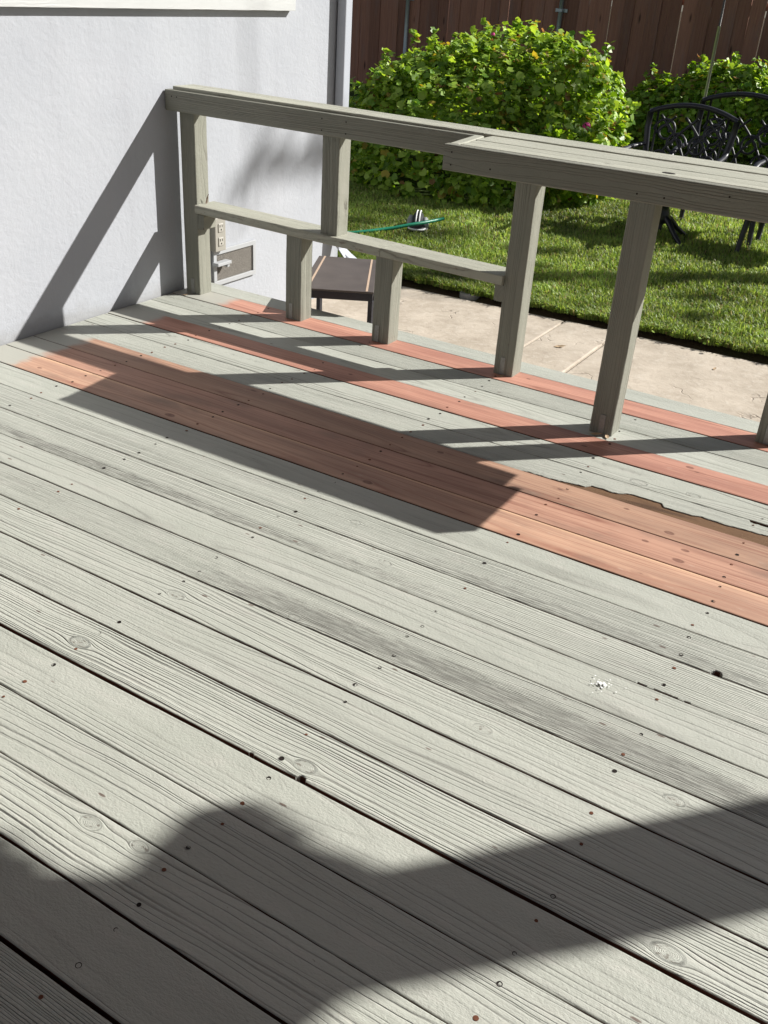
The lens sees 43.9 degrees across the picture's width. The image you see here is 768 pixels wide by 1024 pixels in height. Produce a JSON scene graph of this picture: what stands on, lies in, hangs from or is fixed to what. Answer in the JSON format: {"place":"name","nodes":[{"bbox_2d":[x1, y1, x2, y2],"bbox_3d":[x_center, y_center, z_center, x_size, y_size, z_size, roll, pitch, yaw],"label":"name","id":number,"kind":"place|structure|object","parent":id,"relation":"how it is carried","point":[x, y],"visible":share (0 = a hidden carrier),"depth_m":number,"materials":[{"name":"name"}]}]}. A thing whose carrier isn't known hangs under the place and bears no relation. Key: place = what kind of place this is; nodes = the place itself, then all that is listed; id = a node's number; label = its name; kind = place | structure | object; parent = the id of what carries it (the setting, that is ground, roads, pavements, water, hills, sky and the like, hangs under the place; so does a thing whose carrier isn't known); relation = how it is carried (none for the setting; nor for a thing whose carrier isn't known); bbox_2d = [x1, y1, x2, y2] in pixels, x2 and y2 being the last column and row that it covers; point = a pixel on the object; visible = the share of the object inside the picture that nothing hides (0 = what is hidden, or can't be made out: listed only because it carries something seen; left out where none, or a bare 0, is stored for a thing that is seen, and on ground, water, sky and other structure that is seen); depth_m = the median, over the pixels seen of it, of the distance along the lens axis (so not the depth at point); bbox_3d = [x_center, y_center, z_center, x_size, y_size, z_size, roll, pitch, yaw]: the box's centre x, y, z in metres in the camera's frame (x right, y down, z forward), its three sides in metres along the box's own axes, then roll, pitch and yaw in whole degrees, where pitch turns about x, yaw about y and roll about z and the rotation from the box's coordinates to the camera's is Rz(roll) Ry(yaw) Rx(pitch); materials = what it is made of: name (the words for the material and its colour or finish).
{"place":"outdoors","nodes":[
{"label":"outdoors","id":0,"kind":"place"},
{"bbox_2d":[0,283,767,1023],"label":"deck","id":1,"kind":"structure","parent":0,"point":[352,671],"depth_m":2.21,"materials":[{"name":"paint"}]},
{"bbox_2d":[165,84,767,444],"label":"railing","id":2,"kind":"object","parent":1,"relation":"on","point":[648,184],"visible":1,"depth_m":3.77,"materials":[{"name":"paint"}]},
{"bbox_2d":[311,286,767,421],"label":"path","id":3,"kind":"structure","parent":0,"point":[737,387],"depth_m":5.25,"materials":[{"name":"beige concrete"}]},
{"bbox_2d":[311,256,375,322],"bbox_3d":[-0.230,-1.022,4.899,0.364,0.420,0.614,4,29,0],"label":"side table","id":4,"kind":"object","parent":3,"relation":"on","point":[340,278],"visible":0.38,"depth_m":4.70,"materials":[{"name":"wood"}]},
{"bbox_2d":[337,82,767,355],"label":"lawn","id":5,"kind":"structure","parent":0,"point":[424,191],"depth_m":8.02,"materials":[{"name":"green plant"}]},
{"bbox_2d":[348,217,444,233],"bbox_3d":[-1.056,-2.320,7.371,3.010,0.092,0.567,7,29,6],"label":"garden hose","id":6,"kind":"object","parent":5,"relation":"on","point":[403,225],"visible":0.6,"depth_m":7.19,"materials":[{"name":"green rubber"}]},
{"bbox_2d":[407,210,428,233],"bbox_3d":[0.262,-2.259,7.390,0.174,0.147,0.300,9,30,8],"label":"lawn sprinkler","id":7,"kind":"object","parent":5,"relation":"on","point":[418,216],"visible":0.84,"depth_m":7.33,"materials":[{"name":"metal"}]},
{"bbox_2d":[349,17,640,208],"bbox_3d":[1.048,-3.860,9.115,3.125,1.568,3.048,20,33,26],"label":"flowering shrub","id":8,"kind":"object","parent":5,"relation":"on","point":[405,86],"visible":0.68,"depth_m":8.39,"materials":[{"name":"green plant"}]},
{"bbox_2d":[347,111,767,348],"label":"clover","id":9,"kind":"object","parent":5,"relation":"on","point":[587,265],"visible":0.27,"depth_m":6.87,"materials":[{"name":"green plant"}]},
{"bbox_2d":[350,0,767,125],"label":"board fence","id":10,"kind":"object","parent":5,"relation":"on","point":[643,33],"visible":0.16,"depth_m":12.66,"materials":[{"name":"wood"}]},
{"bbox_2d":[622,103,740,249],"bbox_3d":[2.245,-2.636,7.470,0.788,1.009,0.711,20,33,26],"label":"patio chair","id":11,"kind":"object","parent":5,"relation":"on","point":[667,219],"visible":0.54,"depth_m":7.53,"materials":[{"name":"black metal"}]},
{"bbox_2d":[619,51,767,157],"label":"hedge shrub","id":12,"kind":"object","parent":5,"relation":"on","point":[658,91],"visible":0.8,"depth_m":10.67,"materials":[{"name":"green plant"}]},
{"bbox_2d":[679,0,725,213],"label":"garden pole","id":13,"kind":"object","parent":5,"relation":"on","point":[712,57],"visible":0.49,"depth_m":7.85,"materials":[{"name":"metal"}]},
{"bbox_2d":[658,92,767,248],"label":"patio chair","id":14,"kind":"object","parent":5,"relation":"on","point":[697,125],"visible":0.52,"depth_m":7.79,"materials":[{"name":"black metal"}]},
{"bbox_2d":[734,158,767,253],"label":"patio chair","id":15,"kind":"object","parent":5,"relation":"on","point":[745,227],"visible":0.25,"depth_m":7.27,"materials":[{"name":"black metal"}]},
{"bbox_2d":[398,5,764,74],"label":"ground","id":16,"kind":"structure","parent":0,"point":[677,36],"depth_m":52.86,"materials":[{"name":"soil"}]},
{"bbox_2d":[0,0,355,345],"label":"house","id":17,"kind":"structure","parent":16,"relation":"on","point":[91,208],"depth_m":4.29,"materials":[{"name":"white paint"}]},
{"bbox_2d":[401,278,767,364],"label":"soil edge","id":18,"kind":"object","parent":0,"point":[720,350],"visible":0.09,"depth_m":5.67,"materials":[{"name":"brown soil"}]},
{"bbox_2d":[459,291,479,300],"bbox_3d":[0.544,-1.375,6.030,0.132,0.038,0.132,20,33,26],"label":"valve lid","id":19,"kind":"object","parent":18,"relation":"on","point":[465,296],"visible":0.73,"depth_m":5.98,"materials":[{"name":"grey concrete"}]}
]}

